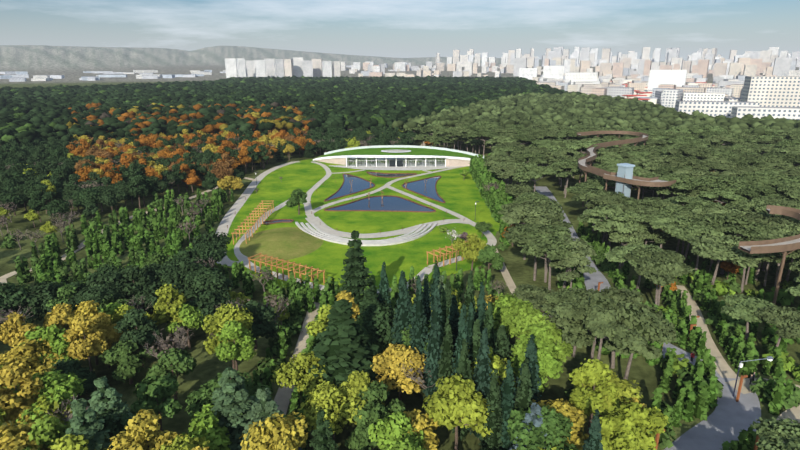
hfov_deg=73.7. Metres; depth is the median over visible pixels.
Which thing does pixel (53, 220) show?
bare tree
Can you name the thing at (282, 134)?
tree
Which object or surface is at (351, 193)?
pond rim
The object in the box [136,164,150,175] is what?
tree
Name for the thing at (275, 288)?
cypress hedge
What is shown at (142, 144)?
tree
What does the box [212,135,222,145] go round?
tree
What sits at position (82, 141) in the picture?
tree
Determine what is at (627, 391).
tree
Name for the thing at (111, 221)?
cypress hedge
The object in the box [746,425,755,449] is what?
cypress hedge
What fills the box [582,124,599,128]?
pine tree
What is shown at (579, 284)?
cypress hedge
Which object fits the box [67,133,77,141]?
tree
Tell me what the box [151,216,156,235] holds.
cypress hedge
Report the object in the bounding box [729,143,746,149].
pine tree
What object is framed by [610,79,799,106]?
city houses
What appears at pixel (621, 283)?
cypress hedge
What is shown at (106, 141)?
tree
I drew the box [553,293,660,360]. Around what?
pine tree
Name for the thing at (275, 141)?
tree
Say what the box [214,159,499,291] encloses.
lawn
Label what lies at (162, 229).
cypress hedge
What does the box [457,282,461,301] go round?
cypress hedge
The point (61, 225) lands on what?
bare tree
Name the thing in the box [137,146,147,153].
tree
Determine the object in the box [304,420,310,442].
cypress hedge
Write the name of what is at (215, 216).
cypress hedge
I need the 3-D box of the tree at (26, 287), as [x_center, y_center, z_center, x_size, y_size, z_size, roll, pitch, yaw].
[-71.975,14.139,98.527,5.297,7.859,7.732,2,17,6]
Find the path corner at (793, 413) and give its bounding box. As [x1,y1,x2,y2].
[777,404,799,442]
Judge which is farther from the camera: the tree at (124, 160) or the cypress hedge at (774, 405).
the tree at (124, 160)
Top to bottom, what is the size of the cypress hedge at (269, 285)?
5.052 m
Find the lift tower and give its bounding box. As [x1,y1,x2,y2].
[615,163,634,197]
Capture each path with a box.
[0,177,257,279]
[234,200,432,292]
[274,296,319,414]
[304,161,331,217]
[305,217,471,237]
[495,248,551,316]
[676,285,739,378]
[725,378,799,393]
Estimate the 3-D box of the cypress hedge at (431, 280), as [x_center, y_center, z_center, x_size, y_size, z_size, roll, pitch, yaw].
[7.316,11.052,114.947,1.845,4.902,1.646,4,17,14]
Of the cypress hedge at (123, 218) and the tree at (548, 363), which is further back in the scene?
the cypress hedge at (123, 218)
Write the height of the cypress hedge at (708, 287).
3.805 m
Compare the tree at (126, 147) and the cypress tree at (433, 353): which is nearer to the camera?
the cypress tree at (433, 353)
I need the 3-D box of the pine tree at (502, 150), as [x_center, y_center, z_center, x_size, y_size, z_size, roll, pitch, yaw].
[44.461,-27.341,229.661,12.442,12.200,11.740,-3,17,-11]
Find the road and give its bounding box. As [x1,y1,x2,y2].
[533,186,760,449]
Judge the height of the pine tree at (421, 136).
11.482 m
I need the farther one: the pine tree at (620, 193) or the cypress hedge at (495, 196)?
the cypress hedge at (495, 196)
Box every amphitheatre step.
[295,222,437,245]
[300,222,432,243]
[305,223,426,241]
[311,223,421,240]
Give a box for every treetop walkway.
[577,131,675,206]
[738,205,799,304]
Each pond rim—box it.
[263,219,293,224]
[324,174,374,200]
[324,195,435,212]
[366,171,416,177]
[401,176,445,202]
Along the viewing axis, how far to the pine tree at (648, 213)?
136.56 m
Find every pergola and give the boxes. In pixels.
[231,201,273,244]
[248,253,324,288]
[426,241,470,266]
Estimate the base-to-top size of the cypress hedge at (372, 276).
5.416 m
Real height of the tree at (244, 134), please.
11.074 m
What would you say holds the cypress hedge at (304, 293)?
on the ground at (70, 63)
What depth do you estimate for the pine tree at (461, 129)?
288.51 m
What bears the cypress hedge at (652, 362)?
on the ground at (70, 63)
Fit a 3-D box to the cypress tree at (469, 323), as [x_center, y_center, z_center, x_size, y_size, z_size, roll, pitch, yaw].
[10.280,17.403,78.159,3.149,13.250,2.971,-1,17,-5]
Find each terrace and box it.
[329,165,457,169]
[329,170,363,173]
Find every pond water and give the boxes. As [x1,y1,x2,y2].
[264,220,291,223]
[326,174,373,199]
[326,196,433,210]
[368,172,412,176]
[403,176,443,201]
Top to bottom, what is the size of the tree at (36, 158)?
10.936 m
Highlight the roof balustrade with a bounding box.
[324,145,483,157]
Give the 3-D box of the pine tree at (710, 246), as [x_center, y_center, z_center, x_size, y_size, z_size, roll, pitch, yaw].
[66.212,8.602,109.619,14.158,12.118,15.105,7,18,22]
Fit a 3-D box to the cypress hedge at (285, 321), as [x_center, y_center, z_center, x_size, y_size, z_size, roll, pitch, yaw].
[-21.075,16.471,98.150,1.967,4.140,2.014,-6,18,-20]
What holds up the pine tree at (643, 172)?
on the ground at (70, 63)
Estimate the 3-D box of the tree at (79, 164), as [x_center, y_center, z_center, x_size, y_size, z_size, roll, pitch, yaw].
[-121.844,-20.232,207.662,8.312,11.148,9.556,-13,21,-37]
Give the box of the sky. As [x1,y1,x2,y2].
[0,0,799,60]
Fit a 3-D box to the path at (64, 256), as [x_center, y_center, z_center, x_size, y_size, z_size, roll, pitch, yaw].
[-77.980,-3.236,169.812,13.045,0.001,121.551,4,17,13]
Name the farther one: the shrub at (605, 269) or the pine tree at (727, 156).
the pine tree at (727, 156)
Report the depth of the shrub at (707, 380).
76.65 m
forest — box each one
[0,75,565,95]
[0,87,799,143]
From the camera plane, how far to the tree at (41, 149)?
245.09 m
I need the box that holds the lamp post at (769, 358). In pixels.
[733,356,773,396]
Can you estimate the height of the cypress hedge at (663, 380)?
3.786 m
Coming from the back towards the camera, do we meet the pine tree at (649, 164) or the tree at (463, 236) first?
the pine tree at (649, 164)
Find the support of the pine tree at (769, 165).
on the ground at (70, 63)
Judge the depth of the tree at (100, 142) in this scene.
260.47 m
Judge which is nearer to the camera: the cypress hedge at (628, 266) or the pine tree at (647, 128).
the cypress hedge at (628, 266)
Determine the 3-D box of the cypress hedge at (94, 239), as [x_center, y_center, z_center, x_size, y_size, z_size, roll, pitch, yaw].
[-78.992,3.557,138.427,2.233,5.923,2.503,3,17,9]
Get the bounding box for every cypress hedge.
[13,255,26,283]
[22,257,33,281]
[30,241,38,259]
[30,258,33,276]
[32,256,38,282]
[35,263,39,282]
[36,265,43,284]
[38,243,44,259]
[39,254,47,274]
[40,274,47,283]
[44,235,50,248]
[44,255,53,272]
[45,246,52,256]
[46,270,56,284]
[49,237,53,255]
[49,266,56,281]
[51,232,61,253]
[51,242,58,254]
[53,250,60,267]
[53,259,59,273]
[55,273,65,284]
[61,261,71,283]
[61,269,68,284]
[64,225,69,246]
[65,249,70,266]
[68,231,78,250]
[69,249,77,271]
[70,224,79,244]
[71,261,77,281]
[75,264,84,284]
[80,218,87,234]
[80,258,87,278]
[83,228,90,247]
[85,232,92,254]
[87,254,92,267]
[90,222,95,245]
[91,228,96,247]
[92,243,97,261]
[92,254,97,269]
[95,211,103,229]
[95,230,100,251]
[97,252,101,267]
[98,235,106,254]
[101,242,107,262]
[102,228,110,244]
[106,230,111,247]
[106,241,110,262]
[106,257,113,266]
[108,213,113,229]
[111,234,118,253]
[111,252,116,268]
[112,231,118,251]
[113,211,119,228]
[116,231,121,243]
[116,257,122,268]
[118,225,123,240]
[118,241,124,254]
[120,208,126,226]
[123,207,131,222]
[123,223,129,239]
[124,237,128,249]
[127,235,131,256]
[129,223,134,236]
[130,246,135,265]
[133,211,137,230]
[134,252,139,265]
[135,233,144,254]
[136,209,140,225]
[139,222,145,242]
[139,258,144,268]
[141,219,146,233]
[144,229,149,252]
[149,219,152,234]
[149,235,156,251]
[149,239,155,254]
[150,208,156,219]
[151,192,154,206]
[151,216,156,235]
[153,226,158,240]
[156,199,159,213]
[156,213,163,227]
[156,222,162,239]
[159,198,164,210]
[159,222,165,238]
[162,211,166,226]
[162,247,167,258]
[164,197,169,212]
[164,238,168,254]
[166,220,171,233]
[166,234,171,254]
[169,209,172,223]
[170,245,176,255]
[171,189,176,203]
[171,204,176,220]
[171,232,175,246]
[172,213,178,234]
[175,243,180,254]
[176,207,182,221]
[176,230,182,246]
[183,198,189,215]
[183,219,186,235]
[186,218,193,237]
[186,229,191,241]
[187,201,192,217]
[193,200,197,219]
[195,208,202,225]
[195,223,201,239]
[199,204,204,218]
[204,213,210,230]
[209,213,214,226]
[212,195,216,206]
[212,205,219,221]
[215,189,218,204]
[218,194,222,210]
[219,188,223,202]
[219,202,224,214]
[223,191,227,201]
[223,264,228,277]
[230,189,234,201]
[231,263,239,288]
[237,263,242,280]
[242,270,246,289]
[244,276,252,297]
[247,271,255,292]
[252,370,259,390]
[261,266,267,288]
[262,367,273,393]
[263,292,269,306]
[265,270,272,291]
[265,348,271,362]
[269,359,275,381]
[271,276,278,294]
[277,287,284,303]
[277,324,288,356]
[279,349,286,365]
[281,281,286,301]
[282,304,289,324]
[285,327,292,346]
[286,279,291,296]
[287,291,295,313]
[289,270,293,280]
[289,299,296,322]
[289,391,298,414]
[292,278,299,294]
[293,387,300,407]
[294,288,299,308]
[295,294,304,316]
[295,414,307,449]
[300,279,305,288]
[301,387,310,413]
[302,288,307,305]
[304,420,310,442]
[305,273,310,288]
[306,288,316,312]
[306,337,312,353]
[308,334,317,354]
[313,278,320,302]
[319,288,327,305]
[321,299,326,307]
[324,282,329,291]
[327,276,333,292]
[327,290,333,304]
[333,281,340,296]
[369,274,377,296]
[371,280,376,294]
[390,275,397,292]
[390,291,394,306]
[391,298,396,310]
[392,283,397,302]
[408,266,414,290]
[413,275,417,292]
[430,265,434,284]
[441,270,446,283]
[450,273,454,291]
[453,282,458,291]
[454,273,458,282]
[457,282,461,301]
[458,269,463,292]
[470,157,474,174]
[473,267,479,289]
[478,272,481,289]
[479,172,486,194]
[480,264,485,284]
[483,180,488,199]
[485,269,491,290]
[486,186,492,206]
[490,191,496,211]
[491,194,498,214]
[493,198,499,217]
[495,199,503,222]
[499,180,504,189]
[499,217,502,232]
[499,226,503,242]
[503,227,510,246]
[576,272,584,287]
[576,281,582,289]
[577,222,583,233]
[585,223,592,235]
[586,228,591,241]
[596,232,601,245]
[601,242,605,254]
[608,263,613,277]
[612,265,617,279]
[612,269,618,283]
[617,275,624,288]
[621,263,627,283]
[626,260,629,274]
[629,275,635,288]
[643,275,650,288]
[645,341,659,366]
[650,387,662,413]
[658,343,663,362]
[658,368,671,392]
[660,371,668,389]
[661,285,670,300]
[661,347,672,371]
[663,404,673,429]
[665,307,672,322]
[666,289,672,305]
[666,355,674,381]
[670,299,676,316]
[671,348,676,357]
[671,378,682,400]
[671,400,681,427]
[672,315,676,329]
[676,289,681,297]
[676,293,686,316]
[676,319,684,334]
[677,327,688,348]
[677,387,685,416]
[678,302,685,316]
[679,274,688,283]
[680,290,687,310]
[681,391,696,421]
[682,305,691,323]
[683,380,692,406]
[686,256,690,265]
[686,329,696,351]
[687,315,696,340]
[689,269,699,292]
[689,365,695,375]
[691,376,700,404]
[693,272,703,296]
[693,382,709,420]
[694,355,703,365]
[694,364,703,381]
[695,326,702,349]
[696,331,706,356]
[698,261,706,276]
[699,292,710,310]
[701,349,710,373]
[702,273,710,290]
[705,258,710,264]
[705,355,716,374]
[706,282,710,291]
[707,295,717,317]
[707,366,716,377]
[707,376,718,408]
[707,391,710,410]
[709,263,715,278]
[710,288,715,300]
[713,313,728,336]
[716,301,725,319]
[719,325,727,343]
[720,331,728,346]
[721,441,731,449]
[724,335,733,354]
[727,338,738,360]
[730,440,737,449]
[732,342,745,367]
[734,429,748,449]
[735,325,741,335]
[735,353,744,371]
[738,333,744,342]
[739,348,754,377]
[744,342,754,356]
[746,333,754,344]
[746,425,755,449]
[747,267,755,283]
[748,322,759,340]
[752,350,758,375]
[756,289,764,299]
[759,378,774,403]
[761,327,771,344]
[761,359,770,375]
[762,323,769,332]
[767,377,784,414]
[769,346,775,355]
[770,347,782,372]
[772,358,783,379]
[775,373,787,407]
[779,337,788,352]
[784,379,793,396]
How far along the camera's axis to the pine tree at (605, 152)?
208.23 m
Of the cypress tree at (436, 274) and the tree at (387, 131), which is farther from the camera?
the tree at (387, 131)
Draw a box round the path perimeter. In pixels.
[215,161,298,265]
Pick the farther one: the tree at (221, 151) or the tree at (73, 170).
the tree at (221, 151)
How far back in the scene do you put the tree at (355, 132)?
293.57 m
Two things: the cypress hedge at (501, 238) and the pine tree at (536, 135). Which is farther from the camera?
the pine tree at (536, 135)
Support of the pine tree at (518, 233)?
on the ground at (70, 63)
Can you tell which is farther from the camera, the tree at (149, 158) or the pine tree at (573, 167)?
the tree at (149, 158)
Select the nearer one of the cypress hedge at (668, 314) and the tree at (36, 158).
the cypress hedge at (668, 314)
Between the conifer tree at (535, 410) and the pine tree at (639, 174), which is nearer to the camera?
the conifer tree at (535, 410)
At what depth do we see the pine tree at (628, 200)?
142.75 m
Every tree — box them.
[0,145,10,154]
[0,152,11,158]
[0,172,14,178]
[0,176,23,186]
[0,183,15,192]
[0,191,28,215]
[0,202,16,221]
[0,207,12,226]
[0,214,12,232]
[0,217,7,236]
[0,282,35,317]
[0,304,32,347]
[0,312,36,347]
[0,338,68,371]
[0,362,44,425]
[0,400,6,426]
[0,418,49,449]
[1,282,30,291]
[2,228,27,249]
[4,155,21,161]
[4,165,27,174]
[5,369,86,426]
[7,145,20,155]
[8,170,24,178]
[10,162,32,168]
[11,158,26,163]
[12,171,26,183]
[12,189,30,210]
[16,153,28,162]
[16,180,40,210]
[18,144,33,148]
[18,326,48,345]
[20,139,33,147]
[20,169,36,183]
[21,280,64,323]
[22,146,35,152]
[22,229,45,251]
[22,416,71,449]
[24,209,39,227]
[26,158,34,169]
[27,324,80,364]
[28,191,47,221]
[29,150,46,159]
[29,183,55,213]
[29,393,72,422]
[30,364,75,379]
[31,140,42,147]
[31,153,43,164]
[33,160,56,174]
[33,173,56,183]
[35,146,46,151]
[40,179,56,202]
[40,221,56,232]
[43,303,74,331]
[44,143,53,148]
[44,198,70,219]
[45,146,55,153]
[45,156,57,164]
[45,284,79,315]
[46,213,65,230]
[46,396,89,424]
[47,181,63,199]
[48,433,106,449]
[49,148,67,160]
[49,221,69,241]
[50,146,69,152]
[50,164,73,180]
[50,168,67,181]
[50,179,64,187]
[53,358,97,394]
[56,184,73,208]
[57,163,76,173]
[57,218,70,232]
[57,280,86,295]
[62,141,69,149]
[62,158,78,164]
[62,173,84,188]
[63,184,82,210]
[63,211,79,227]
[63,316,110,377]
[63,398,112,449]
[64,410,132,447]
[65,284,125,306]
[66,144,75,152]
[66,300,112,364]
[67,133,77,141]
[68,155,82,160]
[70,155,75,166]
[71,147,86,156]
[72,187,100,215]
[72,292,132,312]
[74,159,96,170]
[75,165,102,181]
[77,162,91,170]
[78,135,91,145]
[78,138,89,149]
[78,180,103,205]
[80,312,122,367]
[81,154,98,164]
[81,203,98,217]
[84,171,103,203]
[85,147,97,155]
[85,264,123,282]
[85,270,132,302]
[88,376,134,421]
[91,139,106,148]
[91,186,109,211]
[93,148,112,158]
[93,168,103,176]
[94,158,110,165]
[96,135,109,143]
[96,188,127,214]
[99,338,156,383]
[100,162,120,174]
[100,170,122,183]
[101,176,116,207]
[101,302,133,320]
[105,147,120,156]
[107,141,118,148]
[107,304,150,353]
[107,409,183,449]
[108,180,133,206]
[112,155,119,165]
[112,164,118,173]
[114,308,162,367]
[115,165,129,181]
[117,137,126,143]
[117,144,132,152]
[118,157,130,169]
[118,264,151,307]
[118,295,149,311]
[120,153,138,163]
[123,131,135,139]
[123,163,144,181]
[125,149,137,153]
[126,263,162,286]
[127,176,149,208]
[128,375,181,433]
[129,158,139,164]
[129,174,153,206]
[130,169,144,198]
[131,130,139,138]
[131,140,145,150]
[131,281,184,312]
[133,141,148,147]
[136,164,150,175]
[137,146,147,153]
[138,158,146,164]
[139,137,156,145]
[140,253,176,267]
[142,166,151,175]
[142,331,188,361]
[145,156,155,163]
[145,348,196,399]
[146,133,157,141]
[146,169,161,180]
[147,161,159,168]
[148,147,158,153]
[149,176,168,193]
[150,284,186,344]
[152,164,168,175]
[153,326,193,350]
[154,434,209,449]
[155,138,171,146]
[155,140,168,149]
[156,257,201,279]
[157,149,174,158]
[160,170,176,189]
[160,279,184,293]
[161,262,203,300]
[163,162,171,185]
[165,304,203,348]
[166,248,209,267]
[167,161,177,185]
[168,164,186,194]
[169,154,181,162]
[171,143,183,150]
[172,136,185,143]
[172,148,190,156]
[175,196,184,214]
[176,220,195,241]
[177,160,196,187]
[179,164,195,190]
[180,129,188,135]
[182,152,195,163]
[182,266,232,298]
[182,404,231,449]
[183,173,201,192]
[183,370,272,425]
[184,145,196,151]
[184,204,201,221]
[186,289,241,334]
[189,136,202,144]
[190,151,200,159]
[191,142,197,148]
[191,198,208,215]
[191,231,231,267]
[191,242,227,265]
[191,444,208,449]
[192,258,213,268]
[193,162,205,177]
[196,142,207,152]
[198,156,214,174]
[199,150,215,157]
[200,133,213,141]
[200,159,220,173]
[201,143,219,152]
[201,173,220,189]
[202,303,252,368]
[205,137,216,145]
[210,165,233,178]
[211,152,222,161]
[211,367,258,449]
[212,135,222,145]
[214,149,229,155]
[214,319,255,369]
[215,299,264,312]
[216,153,234,168]
[216,156,239,168]
[216,176,243,195]
[218,140,233,149]
[221,130,229,137]
[222,146,236,154]
[223,288,236,298]
[225,132,238,139]
[228,292,250,303]
[229,129,240,136]
[232,169,244,189]
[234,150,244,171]
[237,149,251,173]
[238,139,252,149]
[238,146,247,169]
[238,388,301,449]
[239,411,307,449]
[240,131,248,142]
[242,300,280,349]
[247,146,258,171]
[249,267,276,291]
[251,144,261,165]
[252,131,261,139]
[252,141,263,144]
[254,145,261,166]
[255,136,267,145]
[257,145,268,168]
[259,146,273,168]
[259,293,288,336]
[262,135,272,143]
[266,145,276,153]
[268,130,277,136]
[270,132,281,142]
[270,136,285,147]
[271,350,328,397]
[274,306,289,324]
[275,140,285,160]
[276,132,287,138]
[282,141,300,157]
[283,134,294,140]
[283,144,294,160]
[285,188,306,214]
[291,136,306,155]
[293,127,303,136]
[298,381,366,439]
[303,140,314,157]
[304,142,317,151]
[305,304,332,336]
[308,299,381,388]
[309,409,338,449]
[311,138,322,153]
[312,131,322,150]
[319,136,329,151]
[326,142,340,150]
[327,132,339,141]
[333,230,377,304]
[336,290,359,320]
[337,132,347,139]
[337,139,345,148]
[339,370,384,404]
[345,401,389,449]
[346,138,359,147]
[349,130,358,138]
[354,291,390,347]
[355,132,366,142]
[355,301,395,346]
[356,317,387,355]
[356,381,405,425]
[366,138,380,145]
[368,128,377,137]
[368,410,425,449]
[370,343,426,401]
[377,261,391,306]
[378,133,389,143]
[379,138,387,144]
[382,129,394,135]
[387,132,395,140]
[391,270,413,347]
[393,141,408,144]
[394,133,409,144]
[399,320,454,381]
[400,356,438,411]
[402,408,439,449]
[404,126,419,131]
[406,136,413,144]
[407,278,423,294]
[408,295,412,324]
[409,275,427,388]
[411,287,461,316]
[413,133,432,145]
[419,125,432,132]
[422,135,436,142]
[422,275,432,323]
[422,279,442,405]
[422,373,493,449]
[427,126,444,146]
[429,260,439,307]
[432,119,447,125]
[432,128,455,147]
[432,141,442,146]
[435,136,453,147]
[436,318,453,389]
[438,275,444,299]
[440,288,451,344]
[443,131,466,148]
[443,227,460,242]
[445,279,452,317]
[447,294,459,357]
[450,126,471,149]
[450,339,472,440]
[451,233,486,270]
[451,303,470,427]
[453,343,515,393]
[455,122,469,142]
[455,270,475,356]
[455,356,514,385]
[460,169,468,176]
[460,232,468,240]
[464,124,478,149]
[464,139,477,152]
[465,302,474,339]
[467,130,500,155]
[467,131,482,153]
[468,319,481,366]
[469,124,491,148]
[469,328,491,440]
[471,282,486,337]
[472,139,483,153]
[473,121,491,125]
[475,221,492,235]
[476,295,497,310]
[477,244,503,270]
[478,369,503,449]
[480,301,497,358]
[483,154,514,166]
[486,123,501,147]
[486,135,513,144]
[488,164,516,184]
[489,280,508,296]
[490,147,515,155]
[490,161,517,180]
[491,145,521,155]
[491,164,520,183]
[491,293,528,337]
[493,127,518,135]
[494,299,549,339]
[494,331,515,359]
[495,325,511,365]
[498,202,517,224]
[499,139,515,144]
[499,360,516,449]
[500,141,525,149]
[500,203,556,259]
[501,224,515,246]
[502,156,521,184]
[503,223,571,280]
[504,183,532,196]
[506,200,560,213]
[507,161,527,184]
[507,405,575,449]
[509,134,535,143]
[509,402,546,449]
[510,124,524,129]
[510,335,563,392]
[511,284,555,310]
[511,323,561,376]
[512,444,562,449]
[513,163,555,193]
[513,193,548,204]
[513,225,573,282]
[514,334,541,402]
[514,358,532,445]
[516,130,526,134]
[517,151,547,182]
[518,191,541,197]
[518,204,564,221]
[520,234,580,289]
[521,211,572,260]
[522,127,539,131]
[523,123,542,128]
[526,130,558,139]
[526,320,572,361]
[528,148,554,165]
[528,197,562,210]
[530,139,553,165]
[530,398,588,449]
[540,124,559,129]
[541,302,566,343]
[544,287,589,356]
[545,157,573,184]
[546,145,576,173]
[547,124,567,130]
[548,139,564,145]
[549,160,582,170]
[549,259,596,287]
[550,129,566,138]
[550,299,649,362]
[551,148,580,180]
[552,163,584,197]
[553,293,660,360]
[555,154,577,178]
[556,171,579,193]
[556,237,596,287]
[557,129,578,139]
[562,139,576,144]
[565,135,590,141]
[565,141,604,175]
[566,182,602,216]
[568,370,643,416]
[569,358,623,438]
[571,189,613,230]
[572,126,591,129]
[577,205,643,245]
[578,129,601,137]
[581,136,610,162]
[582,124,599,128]
[582,287,662,368]
[582,409,602,449]
[584,128,603,136]
[585,193,630,240]
[587,168,605,189]
[587,177,614,189]
[588,313,676,379]
[592,150,620,161]
[592,163,613,168]
[593,196,637,210]
[594,191,633,204]
[595,156,625,163]
[597,148,634,158]
[599,401,668,449]
[600,127,620,130]
[601,216,649,245]
[602,134,622,138]
[602,157,623,186]
[604,244,683,289]
[606,166,617,171]
[608,230,647,265]
[609,231,643,268]
[614,135,645,144]
[617,145,651,151]
[620,397,646,430]
[623,206,662,214]
[623,209,654,222]
[624,151,650,159]
[624,157,662,191]
[624,247,694,304]
[629,129,646,131]
[631,125,660,130]
[632,185,655,199]
[633,131,656,136]
[633,168,658,175]
[633,170,656,196]
[634,165,646,170]
[634,255,685,306]
[636,197,670,229]
[637,150,655,155]
[638,211,693,247]
[640,229,669,244]
[641,177,686,197]
[645,136,659,143]
[646,155,666,162]
[647,129,670,136]
[648,140,670,147]
[649,132,665,139]
[652,146,665,151]
[653,166,689,197]
[654,282,677,295]
[656,173,708,195]
[658,225,701,262]
[659,157,699,168]
[660,195,712,239]
[660,196,682,207]
[661,139,688,147]
[661,144,688,154]
[666,126,690,133]
[666,134,683,139]
[666,145,712,158]
[666,165,692,168]
[667,153,699,162]
[670,167,708,195]
[670,209,701,254]
[671,135,700,143]
[671,142,700,147]
[671,216,694,252]
[671,223,724,269]
[681,199,731,211]
[684,137,710,144]
[685,186,718,200]
[685,191,706,197]
[686,234,763,286]
[688,168,713,175]
[689,125,709,134]
[690,149,722,158]
[691,204,745,259]
[691,213,769,273]
[693,126,726,133]
[696,161,734,171]
[696,175,749,202]
[697,131,721,138]
[697,188,748,203]
[698,157,735,171]
[698,232,744,272]
[701,154,731,170]
[702,134,737,144]
[705,147,724,151]
[709,132,744,141]
[709,142,724,146]
[711,168,750,176]
[713,145,732,150]
[719,194,750,205]
[720,250,781,292]
[720,260,740,279]
[720,294,775,339]
[721,141,734,145]
[722,210,764,225]
[725,200,749,206]
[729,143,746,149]
[729,172,783,187]
[730,155,766,166]
[732,147,754,154]
[733,152,755,155]
[734,164,762,171]
[735,184,789,199]
[735,198,779,216]
[736,138,756,144]
[737,141,755,147]
[738,133,758,139]
[740,153,761,158]
[740,228,787,279]
[742,125,776,132]
[744,260,766,284]
[745,235,799,291]
[746,178,775,199]
[749,200,790,217]
[751,416,799,449]
[753,135,783,143]
[753,146,776,152]
[754,168,789,177]
[754,305,799,346]
[755,215,794,270]
[756,137,781,143]
[756,154,793,167]
[756,162,779,169]
[759,171,787,177]
[760,157,793,169]
[760,196,796,206]
[762,197,799,207]
[763,262,768,285]
[765,131,785,138]
[765,167,795,172]
[769,222,799,281]
[770,173,787,182]
[772,145,799,153]
[773,131,799,139]
[776,139,799,168]
[776,180,799,199]
[777,215,799,225]
[779,176,799,182]
[780,171,799,177]
[782,153,799,165]
[785,285,799,295]
[787,260,799,272]
[790,165,799,171]
[793,275,799,283]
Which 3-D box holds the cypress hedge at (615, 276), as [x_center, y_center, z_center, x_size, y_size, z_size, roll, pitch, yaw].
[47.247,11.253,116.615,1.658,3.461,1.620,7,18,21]
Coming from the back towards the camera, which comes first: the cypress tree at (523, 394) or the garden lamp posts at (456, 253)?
the garden lamp posts at (456, 253)
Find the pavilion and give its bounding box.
[313,148,473,166]
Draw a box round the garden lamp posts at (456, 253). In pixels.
[255,173,478,270]
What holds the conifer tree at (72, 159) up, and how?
on the ground at (70, 63)
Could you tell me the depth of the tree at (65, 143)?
249.79 m
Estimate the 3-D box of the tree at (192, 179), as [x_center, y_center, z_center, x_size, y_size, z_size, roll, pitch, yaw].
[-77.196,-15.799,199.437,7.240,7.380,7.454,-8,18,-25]
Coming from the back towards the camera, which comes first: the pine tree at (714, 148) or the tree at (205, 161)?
the pine tree at (714, 148)
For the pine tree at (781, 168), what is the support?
on the ground at (70, 63)
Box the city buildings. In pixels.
[0,47,799,119]
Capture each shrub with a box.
[0,240,16,248]
[3,232,19,241]
[88,217,96,225]
[257,356,275,372]
[257,370,264,380]
[265,358,282,370]
[268,334,285,344]
[269,344,279,357]
[270,339,287,348]
[285,321,301,335]
[288,410,297,419]
[290,314,302,323]
[439,225,446,231]
[487,283,503,296]
[497,243,507,250]
[556,279,569,287]
[564,387,574,404]
[580,234,587,240]
[588,337,605,347]
[591,243,606,253]
[591,254,603,261]
[594,338,619,356]
[595,257,609,266]
[598,265,609,272]
[621,352,636,358]
[643,301,658,309]
[654,425,676,448]
[655,306,671,313]
[659,361,672,373]
[660,401,674,419]
[663,295,680,309]
[663,354,692,376]
[670,315,687,329]
[670,317,687,330]
[671,329,680,342]
[675,272,693,280]
[676,365,703,381]
[678,369,690,380]
[685,372,723,394]
[692,292,711,303]
[705,315,718,325]
[710,281,735,295]
[723,279,740,293]
[724,272,735,279]
[726,315,749,330]
[727,332,747,343]
[728,321,757,333]
[737,266,747,274]
[745,289,758,297]
[750,376,775,398]
[759,352,794,371]
[761,325,793,344]
[761,343,774,352]
[764,286,794,305]
[770,264,785,273]
[780,280,792,288]
[781,257,795,262]
[782,394,798,409]
[784,383,799,392]
[789,385,799,402]
[793,365,799,378]
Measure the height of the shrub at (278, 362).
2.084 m
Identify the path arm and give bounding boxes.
[305,186,386,214]
[384,166,465,185]
[384,186,496,267]
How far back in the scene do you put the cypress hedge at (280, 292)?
105.56 m
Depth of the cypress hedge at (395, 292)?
105.25 m
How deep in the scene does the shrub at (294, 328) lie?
93.78 m
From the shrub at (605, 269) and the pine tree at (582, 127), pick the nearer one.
the shrub at (605, 269)
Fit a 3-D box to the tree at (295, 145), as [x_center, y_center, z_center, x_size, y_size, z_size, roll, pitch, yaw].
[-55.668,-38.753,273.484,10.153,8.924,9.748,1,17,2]
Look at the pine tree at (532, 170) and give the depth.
167.41 m
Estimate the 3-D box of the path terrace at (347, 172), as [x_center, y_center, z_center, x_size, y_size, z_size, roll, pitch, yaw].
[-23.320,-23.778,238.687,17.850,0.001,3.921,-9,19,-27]
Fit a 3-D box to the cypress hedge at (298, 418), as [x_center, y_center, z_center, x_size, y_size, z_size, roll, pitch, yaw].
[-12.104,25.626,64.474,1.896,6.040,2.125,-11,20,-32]
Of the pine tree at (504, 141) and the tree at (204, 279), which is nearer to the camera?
the tree at (204, 279)
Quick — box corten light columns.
[598,282,759,449]
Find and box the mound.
[239,227,323,261]
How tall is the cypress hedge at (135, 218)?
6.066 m
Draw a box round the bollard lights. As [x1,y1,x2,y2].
[227,169,450,229]
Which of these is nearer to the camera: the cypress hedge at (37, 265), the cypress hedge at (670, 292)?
the cypress hedge at (670, 292)
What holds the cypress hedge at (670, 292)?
on the ground at (70, 63)
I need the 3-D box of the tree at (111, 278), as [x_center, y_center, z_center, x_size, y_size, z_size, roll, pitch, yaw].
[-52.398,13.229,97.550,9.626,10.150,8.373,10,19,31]
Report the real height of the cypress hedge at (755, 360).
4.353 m
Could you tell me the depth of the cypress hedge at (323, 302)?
99.44 m
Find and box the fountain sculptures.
[350,179,426,198]
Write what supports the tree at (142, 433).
on the ground at (70, 63)
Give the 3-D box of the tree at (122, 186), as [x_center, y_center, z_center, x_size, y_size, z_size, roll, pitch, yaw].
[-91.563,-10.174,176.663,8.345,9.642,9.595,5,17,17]
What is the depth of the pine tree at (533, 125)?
304.48 m
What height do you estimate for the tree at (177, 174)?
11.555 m
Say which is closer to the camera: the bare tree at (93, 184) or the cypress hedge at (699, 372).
the cypress hedge at (699, 372)
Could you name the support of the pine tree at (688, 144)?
on the ground at (70, 63)
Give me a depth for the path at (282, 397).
88.70 m
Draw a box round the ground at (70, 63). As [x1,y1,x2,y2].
[0,45,799,449]
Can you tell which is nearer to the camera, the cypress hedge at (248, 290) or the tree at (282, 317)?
the tree at (282, 317)
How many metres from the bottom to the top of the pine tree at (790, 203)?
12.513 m
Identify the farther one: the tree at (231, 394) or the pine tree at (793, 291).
the pine tree at (793, 291)
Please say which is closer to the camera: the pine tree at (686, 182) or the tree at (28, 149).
the pine tree at (686, 182)

